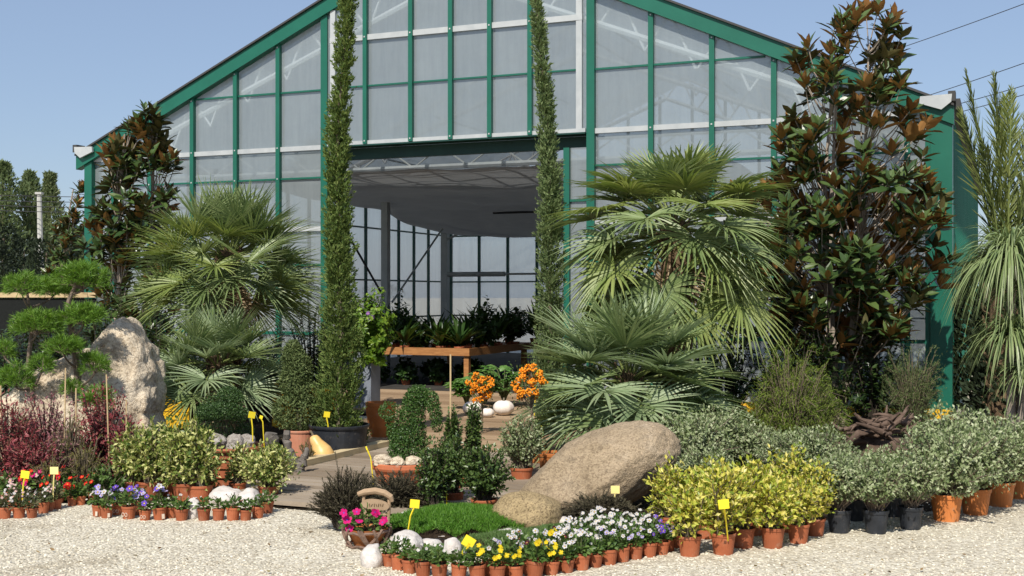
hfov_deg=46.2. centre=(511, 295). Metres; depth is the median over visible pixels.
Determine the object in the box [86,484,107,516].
flower pot
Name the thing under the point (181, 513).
flower pot
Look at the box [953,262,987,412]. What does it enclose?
hedge tree
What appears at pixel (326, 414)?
price tag
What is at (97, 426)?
shrub
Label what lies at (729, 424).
potted shrub
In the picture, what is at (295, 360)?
topiary
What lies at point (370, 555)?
stone
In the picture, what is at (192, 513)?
stone
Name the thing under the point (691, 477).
potted shrub
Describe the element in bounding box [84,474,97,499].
flower pot
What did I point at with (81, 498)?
flower pot
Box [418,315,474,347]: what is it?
house plant
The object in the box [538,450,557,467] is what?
plant pot
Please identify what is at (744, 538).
potted shrub
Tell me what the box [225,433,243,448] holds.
stone
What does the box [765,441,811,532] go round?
potted shrub
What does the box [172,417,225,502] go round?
potted shrub
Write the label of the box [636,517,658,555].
flower pot
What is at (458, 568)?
flower pot
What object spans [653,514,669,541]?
flower pot
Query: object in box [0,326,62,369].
laurel shrub
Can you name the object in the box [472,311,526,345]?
house plant
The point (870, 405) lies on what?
laurel shrub
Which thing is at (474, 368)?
house plant
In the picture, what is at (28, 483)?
flower pot
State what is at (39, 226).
utility pole
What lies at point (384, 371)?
house plant
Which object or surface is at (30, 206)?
power cable
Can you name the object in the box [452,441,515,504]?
potted shrub
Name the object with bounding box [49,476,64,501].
flower pot
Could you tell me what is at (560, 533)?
flower pot
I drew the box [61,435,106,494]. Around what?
heath plant
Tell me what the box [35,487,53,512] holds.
flower pot
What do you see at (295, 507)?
gravel ground
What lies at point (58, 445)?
shrub
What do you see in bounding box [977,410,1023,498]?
potted shrub
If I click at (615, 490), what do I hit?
price tag
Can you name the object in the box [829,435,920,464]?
potted shrub
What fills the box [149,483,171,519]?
flower pot
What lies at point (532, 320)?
house plant
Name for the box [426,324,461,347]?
house plant
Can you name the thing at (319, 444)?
squash
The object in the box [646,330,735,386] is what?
laurel shrub
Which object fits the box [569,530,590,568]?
flower pot
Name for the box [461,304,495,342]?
house plant
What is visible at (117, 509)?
flower pot
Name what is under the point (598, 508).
flower pot
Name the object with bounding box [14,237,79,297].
hedge tree
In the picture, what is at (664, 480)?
potted shrub
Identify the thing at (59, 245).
poplar
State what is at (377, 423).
plant pot
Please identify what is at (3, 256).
hedge tree
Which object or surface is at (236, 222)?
fan palm
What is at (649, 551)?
flower pot
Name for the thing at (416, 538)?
stone
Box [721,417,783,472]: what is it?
potted shrub
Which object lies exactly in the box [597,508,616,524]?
flower pot
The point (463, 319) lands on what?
house plant
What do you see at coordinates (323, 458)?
walkway kerb
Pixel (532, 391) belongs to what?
berry bush
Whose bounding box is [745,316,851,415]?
laurel shrub
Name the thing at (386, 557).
flower pot
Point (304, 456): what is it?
driftwood stump
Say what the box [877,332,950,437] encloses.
juniper
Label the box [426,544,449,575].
flower pot
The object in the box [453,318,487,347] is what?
house plant
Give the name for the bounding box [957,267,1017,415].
hedge tree
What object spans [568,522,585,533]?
flower pot
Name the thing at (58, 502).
flower pot
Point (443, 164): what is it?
greenhouse
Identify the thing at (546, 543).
flower pot
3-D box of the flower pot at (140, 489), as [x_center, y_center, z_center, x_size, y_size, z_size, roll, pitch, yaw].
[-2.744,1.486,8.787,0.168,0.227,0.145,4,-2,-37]
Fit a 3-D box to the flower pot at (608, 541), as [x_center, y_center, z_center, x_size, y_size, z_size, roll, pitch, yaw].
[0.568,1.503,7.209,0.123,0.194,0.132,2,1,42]
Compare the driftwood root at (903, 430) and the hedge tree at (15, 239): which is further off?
the hedge tree at (15, 239)
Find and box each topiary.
[188,385,263,486]
[270,338,323,456]
[372,384,443,482]
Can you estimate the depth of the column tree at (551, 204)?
13.35 m
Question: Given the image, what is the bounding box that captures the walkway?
[213,447,539,513]
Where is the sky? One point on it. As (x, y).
(71, 71)
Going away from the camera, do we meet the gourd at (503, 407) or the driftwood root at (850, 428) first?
the driftwood root at (850, 428)
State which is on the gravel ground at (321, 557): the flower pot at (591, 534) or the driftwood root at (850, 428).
the flower pot at (591, 534)
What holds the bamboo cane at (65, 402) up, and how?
on the bed soil at (258, 426)
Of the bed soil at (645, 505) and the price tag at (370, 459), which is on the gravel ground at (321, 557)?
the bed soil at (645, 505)
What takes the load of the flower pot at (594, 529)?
on the gravel ground at (321, 557)
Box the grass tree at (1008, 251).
[934,213,1023,426]
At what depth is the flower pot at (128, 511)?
8.61 m
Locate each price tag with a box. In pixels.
[20,470,29,499]
[50,467,57,500]
[248,411,255,440]
[259,415,264,446]
[323,411,329,426]
[366,446,372,475]
[408,499,419,529]
[461,534,476,554]
[611,486,619,496]
[718,499,728,540]
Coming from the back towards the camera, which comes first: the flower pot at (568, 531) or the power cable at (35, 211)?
the power cable at (35, 211)
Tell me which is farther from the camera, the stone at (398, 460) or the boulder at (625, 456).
the stone at (398, 460)
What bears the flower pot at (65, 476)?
on the bed soil at (258, 426)
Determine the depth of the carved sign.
7.84 m
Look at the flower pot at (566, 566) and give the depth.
6.93 m
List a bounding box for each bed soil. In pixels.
[0,410,298,502]
[369,413,1002,554]
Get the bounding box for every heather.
[306,451,393,531]
[358,462,445,508]
[562,487,653,520]
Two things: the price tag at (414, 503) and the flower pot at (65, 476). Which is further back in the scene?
the flower pot at (65, 476)
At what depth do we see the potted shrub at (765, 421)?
11.30 m
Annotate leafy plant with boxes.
[87,456,130,499]
[443,376,485,402]
[468,373,502,402]
[476,364,526,399]
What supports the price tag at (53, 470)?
on the gravel ground at (321, 557)
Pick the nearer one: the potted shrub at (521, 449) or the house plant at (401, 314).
the potted shrub at (521, 449)
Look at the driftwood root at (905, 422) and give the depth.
10.99 m
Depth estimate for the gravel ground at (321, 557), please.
7.54 m
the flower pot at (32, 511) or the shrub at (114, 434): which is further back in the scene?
the shrub at (114, 434)
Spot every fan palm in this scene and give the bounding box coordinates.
[113,174,329,434]
[150,299,294,435]
[502,288,762,464]
[533,139,801,415]
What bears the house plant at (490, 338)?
on the bench
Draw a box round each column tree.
[309,0,371,450]
[528,0,572,432]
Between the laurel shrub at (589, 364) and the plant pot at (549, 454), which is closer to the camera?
the plant pot at (549, 454)
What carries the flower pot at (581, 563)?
on the gravel ground at (321, 557)
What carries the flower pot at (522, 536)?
on the gravel ground at (321, 557)
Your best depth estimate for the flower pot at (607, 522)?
7.40 m
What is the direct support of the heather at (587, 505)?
on the bed soil at (645, 505)
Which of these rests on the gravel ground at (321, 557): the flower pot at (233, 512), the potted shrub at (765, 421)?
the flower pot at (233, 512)
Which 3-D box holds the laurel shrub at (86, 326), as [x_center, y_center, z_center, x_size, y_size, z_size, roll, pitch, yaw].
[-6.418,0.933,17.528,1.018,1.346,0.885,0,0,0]
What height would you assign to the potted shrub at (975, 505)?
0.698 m
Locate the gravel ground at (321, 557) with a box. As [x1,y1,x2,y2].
[0,376,1023,575]
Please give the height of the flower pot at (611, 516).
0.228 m
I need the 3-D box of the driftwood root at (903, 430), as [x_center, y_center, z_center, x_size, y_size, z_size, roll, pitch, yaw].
[3.557,1.232,10.865,0.328,0.170,0.300,-10,3,11]
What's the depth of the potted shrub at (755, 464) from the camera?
8.02 m
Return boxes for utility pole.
[35,192,43,271]
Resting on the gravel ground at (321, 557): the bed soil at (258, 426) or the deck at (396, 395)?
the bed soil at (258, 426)
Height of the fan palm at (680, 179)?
3.355 m
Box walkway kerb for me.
[286,440,388,466]
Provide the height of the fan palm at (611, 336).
2.066 m
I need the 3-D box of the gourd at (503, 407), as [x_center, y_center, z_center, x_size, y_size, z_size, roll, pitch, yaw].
[-0.106,1.396,15.190,0.260,0.217,0.260,0,0,32]
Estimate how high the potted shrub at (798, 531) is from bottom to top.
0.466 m
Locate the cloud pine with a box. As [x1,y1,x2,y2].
[0,257,117,433]
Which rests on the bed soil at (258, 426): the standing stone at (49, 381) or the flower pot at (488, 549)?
the standing stone at (49, 381)
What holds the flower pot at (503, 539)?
on the gravel ground at (321, 557)
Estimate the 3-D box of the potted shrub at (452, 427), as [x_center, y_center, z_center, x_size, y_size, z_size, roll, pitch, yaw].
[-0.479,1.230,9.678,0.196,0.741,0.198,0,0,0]
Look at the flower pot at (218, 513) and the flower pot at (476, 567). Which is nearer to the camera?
the flower pot at (476, 567)
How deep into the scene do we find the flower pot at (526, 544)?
6.87 m
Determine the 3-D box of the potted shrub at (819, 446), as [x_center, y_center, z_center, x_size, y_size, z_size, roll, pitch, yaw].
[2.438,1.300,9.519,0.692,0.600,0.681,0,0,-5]
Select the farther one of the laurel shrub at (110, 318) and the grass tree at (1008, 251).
the laurel shrub at (110, 318)
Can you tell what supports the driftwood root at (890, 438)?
on the potted shrub at (874, 443)
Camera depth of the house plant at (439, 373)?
21.34 m
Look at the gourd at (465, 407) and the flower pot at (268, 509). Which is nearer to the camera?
the flower pot at (268, 509)
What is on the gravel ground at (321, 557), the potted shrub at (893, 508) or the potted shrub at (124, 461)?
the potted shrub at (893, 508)
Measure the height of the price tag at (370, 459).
0.387 m
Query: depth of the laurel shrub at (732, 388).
13.52 m
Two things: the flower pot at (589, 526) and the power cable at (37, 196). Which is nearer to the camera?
the flower pot at (589, 526)
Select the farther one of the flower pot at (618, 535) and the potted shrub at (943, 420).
the potted shrub at (943, 420)
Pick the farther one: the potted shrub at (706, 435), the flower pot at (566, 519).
the potted shrub at (706, 435)
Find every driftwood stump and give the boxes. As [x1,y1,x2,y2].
[264,432,278,448]
[282,430,308,472]
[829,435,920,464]
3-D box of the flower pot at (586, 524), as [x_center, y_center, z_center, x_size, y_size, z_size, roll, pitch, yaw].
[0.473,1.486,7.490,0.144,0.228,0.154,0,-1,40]
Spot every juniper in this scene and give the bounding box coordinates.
[735,330,844,441]
[799,365,852,444]
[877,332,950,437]
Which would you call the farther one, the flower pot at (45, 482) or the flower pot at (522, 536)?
the flower pot at (45, 482)
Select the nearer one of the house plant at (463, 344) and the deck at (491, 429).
the deck at (491, 429)
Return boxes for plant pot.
[365,401,395,437]
[533,443,547,462]
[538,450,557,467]
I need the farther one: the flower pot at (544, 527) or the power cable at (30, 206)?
the power cable at (30, 206)
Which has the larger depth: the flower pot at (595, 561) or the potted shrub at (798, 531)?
the potted shrub at (798, 531)
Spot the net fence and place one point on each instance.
(9, 307)
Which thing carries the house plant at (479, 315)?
on the bench
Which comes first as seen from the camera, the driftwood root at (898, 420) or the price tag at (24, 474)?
the price tag at (24, 474)
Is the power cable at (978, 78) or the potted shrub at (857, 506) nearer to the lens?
the potted shrub at (857, 506)
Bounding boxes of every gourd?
[462,401,481,413]
[481,406,493,417]
[493,398,513,414]
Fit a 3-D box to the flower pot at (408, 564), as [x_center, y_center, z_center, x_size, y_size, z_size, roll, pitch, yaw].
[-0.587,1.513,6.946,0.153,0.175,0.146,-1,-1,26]
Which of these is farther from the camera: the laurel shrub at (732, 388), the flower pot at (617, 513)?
the laurel shrub at (732, 388)
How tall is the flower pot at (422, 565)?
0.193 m
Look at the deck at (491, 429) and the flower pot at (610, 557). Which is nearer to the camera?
the flower pot at (610, 557)
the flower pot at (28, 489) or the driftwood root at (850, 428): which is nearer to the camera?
the flower pot at (28, 489)
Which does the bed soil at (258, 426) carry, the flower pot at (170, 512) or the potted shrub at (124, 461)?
the potted shrub at (124, 461)
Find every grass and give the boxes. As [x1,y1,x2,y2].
[390,502,533,537]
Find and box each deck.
[243,389,746,415]
[277,411,581,451]
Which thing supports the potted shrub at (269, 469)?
on the walkway
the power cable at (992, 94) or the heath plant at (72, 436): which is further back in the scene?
the power cable at (992, 94)
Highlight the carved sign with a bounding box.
[357,487,393,540]
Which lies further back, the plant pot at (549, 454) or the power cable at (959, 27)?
the power cable at (959, 27)
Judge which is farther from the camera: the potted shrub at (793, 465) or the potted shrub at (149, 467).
the potted shrub at (149, 467)
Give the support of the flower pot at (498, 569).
on the gravel ground at (321, 557)
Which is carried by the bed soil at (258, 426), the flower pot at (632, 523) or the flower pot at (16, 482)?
the flower pot at (16, 482)
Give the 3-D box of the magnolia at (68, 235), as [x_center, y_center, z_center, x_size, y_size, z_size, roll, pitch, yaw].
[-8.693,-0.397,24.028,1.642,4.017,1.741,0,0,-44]
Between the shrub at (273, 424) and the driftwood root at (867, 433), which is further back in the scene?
the shrub at (273, 424)
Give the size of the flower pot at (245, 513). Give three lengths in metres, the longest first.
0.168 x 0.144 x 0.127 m
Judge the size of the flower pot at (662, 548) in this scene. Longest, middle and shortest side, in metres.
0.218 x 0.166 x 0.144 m
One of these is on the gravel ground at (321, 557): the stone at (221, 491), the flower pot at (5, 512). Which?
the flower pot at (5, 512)
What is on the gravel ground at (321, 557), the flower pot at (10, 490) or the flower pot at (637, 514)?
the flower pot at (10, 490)
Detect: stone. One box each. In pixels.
[0,348,89,470]
[52,317,166,470]
[188,497,199,518]
[207,432,226,448]
[208,485,241,507]
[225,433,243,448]
[235,488,259,507]
[241,434,254,447]
[360,543,383,567]
[373,454,391,465]
[388,530,423,551]
[390,456,405,465]
[405,456,420,464]
[423,538,441,545]
[444,537,461,556]
[559,516,573,522]
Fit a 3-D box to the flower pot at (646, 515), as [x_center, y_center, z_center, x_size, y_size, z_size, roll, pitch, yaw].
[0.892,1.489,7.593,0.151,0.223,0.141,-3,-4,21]
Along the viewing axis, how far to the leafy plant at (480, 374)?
16.66 m
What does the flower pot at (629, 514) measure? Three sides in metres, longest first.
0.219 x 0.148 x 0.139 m
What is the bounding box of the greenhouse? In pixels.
[73,0,981,418]
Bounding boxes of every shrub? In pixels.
[0,314,35,395]
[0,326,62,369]
[0,388,49,485]
[0,430,65,489]
[2,324,80,392]
[17,389,81,456]
[38,426,92,479]
[46,324,99,359]
[72,377,135,477]
[80,286,131,348]
[101,409,145,476]
[107,419,150,497]
[122,415,173,499]
[133,299,191,411]
[151,415,189,496]
[156,411,211,501]
[163,323,213,417]
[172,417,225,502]
[221,441,251,488]
[236,438,303,494]
[238,324,287,420]
[272,383,334,427]
[274,284,347,387]
[297,438,315,457]
[414,433,457,506]
[439,430,470,500]
[443,402,463,487]
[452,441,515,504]
[464,396,484,483]
[497,408,546,478]
[564,361,617,412]
[642,450,690,529]
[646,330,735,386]
[658,407,742,474]
[661,479,715,556]
[671,455,729,539]
[672,440,735,485]
[681,401,761,463]
[693,317,768,420]
[694,453,754,555]
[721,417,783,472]
[730,402,795,465]
[730,456,771,548]
[731,454,780,535]
[742,425,822,478]
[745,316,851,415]
[749,466,802,548]
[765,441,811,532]
[777,422,861,471]
[779,471,825,543]
[788,454,840,536]
[800,449,878,533]
[815,444,883,521]
[828,317,910,418]
[834,448,917,534]
[859,443,913,517]
[881,449,950,530]
[888,421,1006,521]
[905,399,993,447]
[927,416,1023,515]
[957,413,1023,507]
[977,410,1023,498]
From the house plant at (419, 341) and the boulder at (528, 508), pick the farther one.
the house plant at (419, 341)
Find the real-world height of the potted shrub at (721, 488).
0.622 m
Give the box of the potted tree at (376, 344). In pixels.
[345,287,396,413]
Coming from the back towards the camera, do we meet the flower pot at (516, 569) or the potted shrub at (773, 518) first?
the potted shrub at (773, 518)
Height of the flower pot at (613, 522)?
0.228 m
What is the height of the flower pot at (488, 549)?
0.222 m
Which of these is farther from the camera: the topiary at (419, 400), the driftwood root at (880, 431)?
the driftwood root at (880, 431)
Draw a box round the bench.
[352,340,562,377]
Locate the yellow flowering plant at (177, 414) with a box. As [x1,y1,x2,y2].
[163,399,191,427]
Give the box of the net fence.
[0,292,96,360]
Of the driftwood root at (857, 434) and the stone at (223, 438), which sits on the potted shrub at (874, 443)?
the driftwood root at (857, 434)
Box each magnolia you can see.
[38,179,83,297]
[73,100,187,348]
[722,0,964,426]
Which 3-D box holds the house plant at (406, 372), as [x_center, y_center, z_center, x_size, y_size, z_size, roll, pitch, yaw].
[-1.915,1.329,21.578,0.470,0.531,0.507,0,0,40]
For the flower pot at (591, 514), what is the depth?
7.69 m
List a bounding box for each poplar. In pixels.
[0,158,32,291]
[11,168,52,297]
[35,170,65,254]
[56,227,83,259]
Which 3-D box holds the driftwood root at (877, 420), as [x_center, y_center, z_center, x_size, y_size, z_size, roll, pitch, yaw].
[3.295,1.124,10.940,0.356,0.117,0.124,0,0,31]
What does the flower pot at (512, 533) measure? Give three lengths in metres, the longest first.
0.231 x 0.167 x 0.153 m
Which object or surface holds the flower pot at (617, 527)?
on the gravel ground at (321, 557)
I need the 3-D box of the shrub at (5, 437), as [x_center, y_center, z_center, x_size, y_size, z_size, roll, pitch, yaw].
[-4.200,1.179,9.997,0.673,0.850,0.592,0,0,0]
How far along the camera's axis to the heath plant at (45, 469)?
9.49 m
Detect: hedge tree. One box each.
[0,222,30,297]
[0,229,17,297]
[0,237,44,297]
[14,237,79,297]
[66,245,83,297]
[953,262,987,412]
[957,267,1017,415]
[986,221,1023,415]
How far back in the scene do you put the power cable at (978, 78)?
40.47 m
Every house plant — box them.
[380,363,391,382]
[383,289,415,346]
[384,316,403,346]
[388,315,431,346]
[390,355,418,384]
[398,323,432,347]
[406,314,431,347]
[410,312,450,347]
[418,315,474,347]
[419,357,444,381]
[424,359,452,384]
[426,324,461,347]
[437,314,481,347]
[443,303,477,346]
[444,301,506,347]
[446,324,474,346]
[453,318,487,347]
[453,358,485,368]
[454,358,483,377]
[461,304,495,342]
[469,295,501,347]
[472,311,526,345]
[498,304,528,344]
[500,306,532,343]
[515,310,562,338]
[519,300,540,341]
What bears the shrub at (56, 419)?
on the bed soil at (258, 426)
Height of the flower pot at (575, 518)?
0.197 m
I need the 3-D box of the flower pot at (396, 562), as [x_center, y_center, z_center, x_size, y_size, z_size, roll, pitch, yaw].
[-0.656,1.497,7.039,0.179,0.207,0.155,4,-6,-42]
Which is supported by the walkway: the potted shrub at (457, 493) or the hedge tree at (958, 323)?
the potted shrub at (457, 493)
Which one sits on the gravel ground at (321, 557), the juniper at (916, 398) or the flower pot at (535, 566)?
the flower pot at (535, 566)
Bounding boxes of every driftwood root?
[813,433,867,448]
[831,421,859,432]
[844,429,881,443]
[854,413,890,424]
[856,422,899,436]
[857,412,899,427]
[860,417,914,435]
[867,422,894,441]
[872,405,913,426]
[880,404,910,442]
[894,418,920,441]
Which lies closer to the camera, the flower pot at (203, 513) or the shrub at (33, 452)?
the flower pot at (203, 513)
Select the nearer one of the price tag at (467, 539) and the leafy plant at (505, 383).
the price tag at (467, 539)
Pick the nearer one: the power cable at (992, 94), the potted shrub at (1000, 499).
the potted shrub at (1000, 499)
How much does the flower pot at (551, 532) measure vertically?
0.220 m
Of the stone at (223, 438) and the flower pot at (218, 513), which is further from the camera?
the stone at (223, 438)
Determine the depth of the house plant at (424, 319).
22.97 m
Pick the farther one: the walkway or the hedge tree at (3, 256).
the hedge tree at (3, 256)
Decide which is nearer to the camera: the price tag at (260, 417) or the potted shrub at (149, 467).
the potted shrub at (149, 467)
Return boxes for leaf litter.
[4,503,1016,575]
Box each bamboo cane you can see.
[0,386,2,473]
[64,368,65,436]
[75,388,76,447]
[106,374,109,458]
[450,354,450,435]
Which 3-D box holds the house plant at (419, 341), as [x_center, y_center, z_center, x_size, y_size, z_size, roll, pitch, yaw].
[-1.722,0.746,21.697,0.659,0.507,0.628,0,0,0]
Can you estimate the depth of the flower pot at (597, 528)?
7.30 m
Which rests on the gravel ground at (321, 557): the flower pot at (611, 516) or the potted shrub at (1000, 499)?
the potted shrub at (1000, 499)
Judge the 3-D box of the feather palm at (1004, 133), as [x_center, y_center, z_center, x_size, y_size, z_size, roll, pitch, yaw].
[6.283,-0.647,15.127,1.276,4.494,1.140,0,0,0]
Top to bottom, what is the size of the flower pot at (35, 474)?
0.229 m
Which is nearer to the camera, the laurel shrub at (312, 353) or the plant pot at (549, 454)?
the plant pot at (549, 454)
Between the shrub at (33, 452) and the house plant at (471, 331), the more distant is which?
the house plant at (471, 331)
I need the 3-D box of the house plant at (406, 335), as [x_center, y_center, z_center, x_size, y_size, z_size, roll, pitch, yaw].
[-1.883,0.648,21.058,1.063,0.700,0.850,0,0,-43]
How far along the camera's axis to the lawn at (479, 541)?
7.50 m
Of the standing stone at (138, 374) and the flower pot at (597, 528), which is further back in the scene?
the standing stone at (138, 374)
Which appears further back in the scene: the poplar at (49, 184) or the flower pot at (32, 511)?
the poplar at (49, 184)
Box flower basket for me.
[338,503,392,548]
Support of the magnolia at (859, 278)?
on the bed soil at (645, 505)
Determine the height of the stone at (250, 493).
0.200 m
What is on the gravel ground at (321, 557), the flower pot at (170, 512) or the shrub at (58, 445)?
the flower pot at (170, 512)
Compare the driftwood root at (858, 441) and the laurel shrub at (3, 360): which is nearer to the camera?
the driftwood root at (858, 441)
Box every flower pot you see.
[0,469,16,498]
[0,491,13,518]
[4,483,21,510]
[8,478,26,499]
[9,490,28,518]
[17,469,38,497]
[20,486,36,509]
[22,494,39,517]
[30,470,44,496]
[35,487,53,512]
[38,474,55,494]
[40,486,57,510]
[46,483,64,509]
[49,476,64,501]
[56,465,76,497]
[63,476,81,505]
[70,475,89,504]
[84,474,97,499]
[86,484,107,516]
[99,488,115,517]
[111,485,125,514]
[118,485,139,518]
[127,484,148,514]
[136,491,152,520]
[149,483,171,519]
[162,494,178,517]
[170,493,192,520]
[192,496,213,520]
[209,496,226,520]
[223,493,243,520]
[236,497,254,520]
[250,493,267,517]
[256,488,278,513]
[378,537,395,566]
[387,534,410,569]
[397,542,419,573]
[408,543,432,575]
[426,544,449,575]
[447,545,472,575]
[463,543,487,575]
[479,538,503,575]
[484,545,509,575]
[495,534,516,561]
[495,534,523,575]
[503,546,525,575]
[506,529,521,551]
[512,530,532,555]
[516,536,537,575]
[524,538,548,575]
[526,528,543,543]
[533,528,551,558]
[536,524,555,538]
[537,540,557,573]
[542,528,559,549]
[544,542,563,575]
[550,530,572,571]
[550,531,567,543]
[558,540,578,572]
[560,515,572,531]
[562,526,576,543]
[563,519,581,531]
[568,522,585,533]
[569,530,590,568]
[570,517,584,526]
[572,532,596,570]
[574,517,591,528]
[577,511,594,526]
[578,517,597,531]
[584,519,596,532]
[585,512,598,527]
[586,506,603,519]
[586,522,601,537]
[586,532,603,565]
[586,535,606,567]
[592,526,606,539]
[595,506,606,518]
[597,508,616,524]
[597,516,611,529]
[598,526,622,564]
[599,531,614,548]
[602,521,613,534]
[605,519,626,536]
[608,513,625,525]
[609,509,623,519]
[612,525,632,561]
[615,529,630,547]
[616,520,629,537]
[618,520,633,540]
[619,521,642,558]
[621,511,637,525]
[623,512,637,527]
[627,527,645,559]
[631,508,648,525]
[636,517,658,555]
[642,514,656,526]
[642,522,661,557]
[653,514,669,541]
[654,519,674,554]
[659,521,676,551]
[669,521,680,547]
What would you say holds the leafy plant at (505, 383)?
on the deck at (396, 395)
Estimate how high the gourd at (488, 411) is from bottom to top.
0.139 m
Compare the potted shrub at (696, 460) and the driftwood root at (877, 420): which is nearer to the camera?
the potted shrub at (696, 460)
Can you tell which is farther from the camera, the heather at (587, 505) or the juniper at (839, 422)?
the juniper at (839, 422)
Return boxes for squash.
[309,431,333,454]
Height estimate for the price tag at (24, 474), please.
0.331 m
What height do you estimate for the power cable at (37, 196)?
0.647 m
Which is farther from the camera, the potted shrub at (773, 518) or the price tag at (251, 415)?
the price tag at (251, 415)
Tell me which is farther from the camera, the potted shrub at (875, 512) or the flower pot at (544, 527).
the potted shrub at (875, 512)
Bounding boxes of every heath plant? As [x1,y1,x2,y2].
[29,452,70,495]
[41,411,97,483]
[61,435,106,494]
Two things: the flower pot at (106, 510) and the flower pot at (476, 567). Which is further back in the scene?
the flower pot at (106, 510)
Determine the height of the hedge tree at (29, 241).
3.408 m
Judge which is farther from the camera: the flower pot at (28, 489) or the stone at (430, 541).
the flower pot at (28, 489)
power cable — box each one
[0,195,70,196]
[0,200,81,202]
[0,205,68,207]
[0,210,83,212]
[849,4,1022,64]
[931,63,1023,94]
[963,85,1023,102]
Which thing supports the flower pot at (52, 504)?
on the gravel ground at (321, 557)
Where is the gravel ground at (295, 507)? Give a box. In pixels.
[273,505,391,515]
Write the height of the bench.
0.700 m
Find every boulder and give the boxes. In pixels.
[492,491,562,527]
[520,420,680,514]
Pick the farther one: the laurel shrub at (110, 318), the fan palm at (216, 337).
the laurel shrub at (110, 318)
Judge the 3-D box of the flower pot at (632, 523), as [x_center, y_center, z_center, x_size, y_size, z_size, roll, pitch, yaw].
[0.727,1.487,7.346,0.168,0.230,0.164,0,0,6]
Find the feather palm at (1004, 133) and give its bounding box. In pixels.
[954,68,1023,423]
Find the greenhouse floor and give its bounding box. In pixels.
[335,353,825,404]
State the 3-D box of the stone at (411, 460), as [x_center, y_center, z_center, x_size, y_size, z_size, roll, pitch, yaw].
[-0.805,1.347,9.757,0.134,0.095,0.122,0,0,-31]
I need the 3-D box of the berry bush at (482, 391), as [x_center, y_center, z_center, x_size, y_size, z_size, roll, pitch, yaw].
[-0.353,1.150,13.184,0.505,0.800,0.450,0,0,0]
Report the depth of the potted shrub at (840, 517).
8.06 m
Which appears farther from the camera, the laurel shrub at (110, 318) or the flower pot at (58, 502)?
the laurel shrub at (110, 318)
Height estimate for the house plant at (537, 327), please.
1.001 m
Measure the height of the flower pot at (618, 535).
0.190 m
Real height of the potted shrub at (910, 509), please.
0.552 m
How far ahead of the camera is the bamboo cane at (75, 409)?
10.00 m
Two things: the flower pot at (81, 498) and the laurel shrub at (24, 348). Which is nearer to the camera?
the flower pot at (81, 498)
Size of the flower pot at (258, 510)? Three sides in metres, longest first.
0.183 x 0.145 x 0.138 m
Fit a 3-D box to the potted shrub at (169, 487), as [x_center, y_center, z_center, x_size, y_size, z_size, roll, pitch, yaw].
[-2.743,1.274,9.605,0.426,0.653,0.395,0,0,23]
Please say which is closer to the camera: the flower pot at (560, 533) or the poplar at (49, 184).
the flower pot at (560, 533)
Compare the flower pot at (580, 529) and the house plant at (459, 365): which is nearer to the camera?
the flower pot at (580, 529)
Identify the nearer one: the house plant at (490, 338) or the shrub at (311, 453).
the shrub at (311, 453)
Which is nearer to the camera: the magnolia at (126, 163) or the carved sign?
the carved sign
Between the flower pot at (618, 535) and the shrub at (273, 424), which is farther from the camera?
the shrub at (273, 424)
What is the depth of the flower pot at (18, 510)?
8.63 m
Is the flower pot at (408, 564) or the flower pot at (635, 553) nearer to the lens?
the flower pot at (408, 564)
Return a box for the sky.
[0,0,1023,285]
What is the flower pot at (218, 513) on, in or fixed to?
on the gravel ground at (321, 557)
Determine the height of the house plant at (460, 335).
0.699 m
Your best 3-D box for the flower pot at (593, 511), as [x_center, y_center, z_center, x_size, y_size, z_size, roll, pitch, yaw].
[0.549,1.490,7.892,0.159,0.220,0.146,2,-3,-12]
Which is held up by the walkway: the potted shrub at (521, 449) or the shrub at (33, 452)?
the potted shrub at (521, 449)
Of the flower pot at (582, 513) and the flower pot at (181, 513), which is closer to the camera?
the flower pot at (582, 513)
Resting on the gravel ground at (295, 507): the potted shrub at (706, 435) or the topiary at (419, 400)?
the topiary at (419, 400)
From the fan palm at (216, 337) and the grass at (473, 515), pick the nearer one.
the grass at (473, 515)
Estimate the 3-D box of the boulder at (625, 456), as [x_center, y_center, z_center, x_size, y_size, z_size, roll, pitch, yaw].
[0.642,1.327,9.057,1.260,0.774,0.934,0,0,0]
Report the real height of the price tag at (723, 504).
0.289 m
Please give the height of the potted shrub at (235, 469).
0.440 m
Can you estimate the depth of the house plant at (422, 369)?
22.33 m
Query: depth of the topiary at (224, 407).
10.17 m
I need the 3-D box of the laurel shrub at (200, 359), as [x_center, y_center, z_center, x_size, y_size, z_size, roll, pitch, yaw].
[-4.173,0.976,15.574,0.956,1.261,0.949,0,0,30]
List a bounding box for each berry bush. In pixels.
[460,365,499,432]
[502,355,560,465]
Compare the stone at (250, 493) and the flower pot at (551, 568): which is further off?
the stone at (250, 493)
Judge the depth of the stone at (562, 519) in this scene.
8.23 m
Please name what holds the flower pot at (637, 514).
on the bed soil at (645, 505)
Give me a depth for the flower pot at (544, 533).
7.04 m
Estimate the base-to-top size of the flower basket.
0.280 m
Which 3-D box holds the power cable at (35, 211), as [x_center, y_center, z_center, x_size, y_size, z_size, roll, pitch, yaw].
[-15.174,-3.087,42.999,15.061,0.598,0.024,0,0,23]

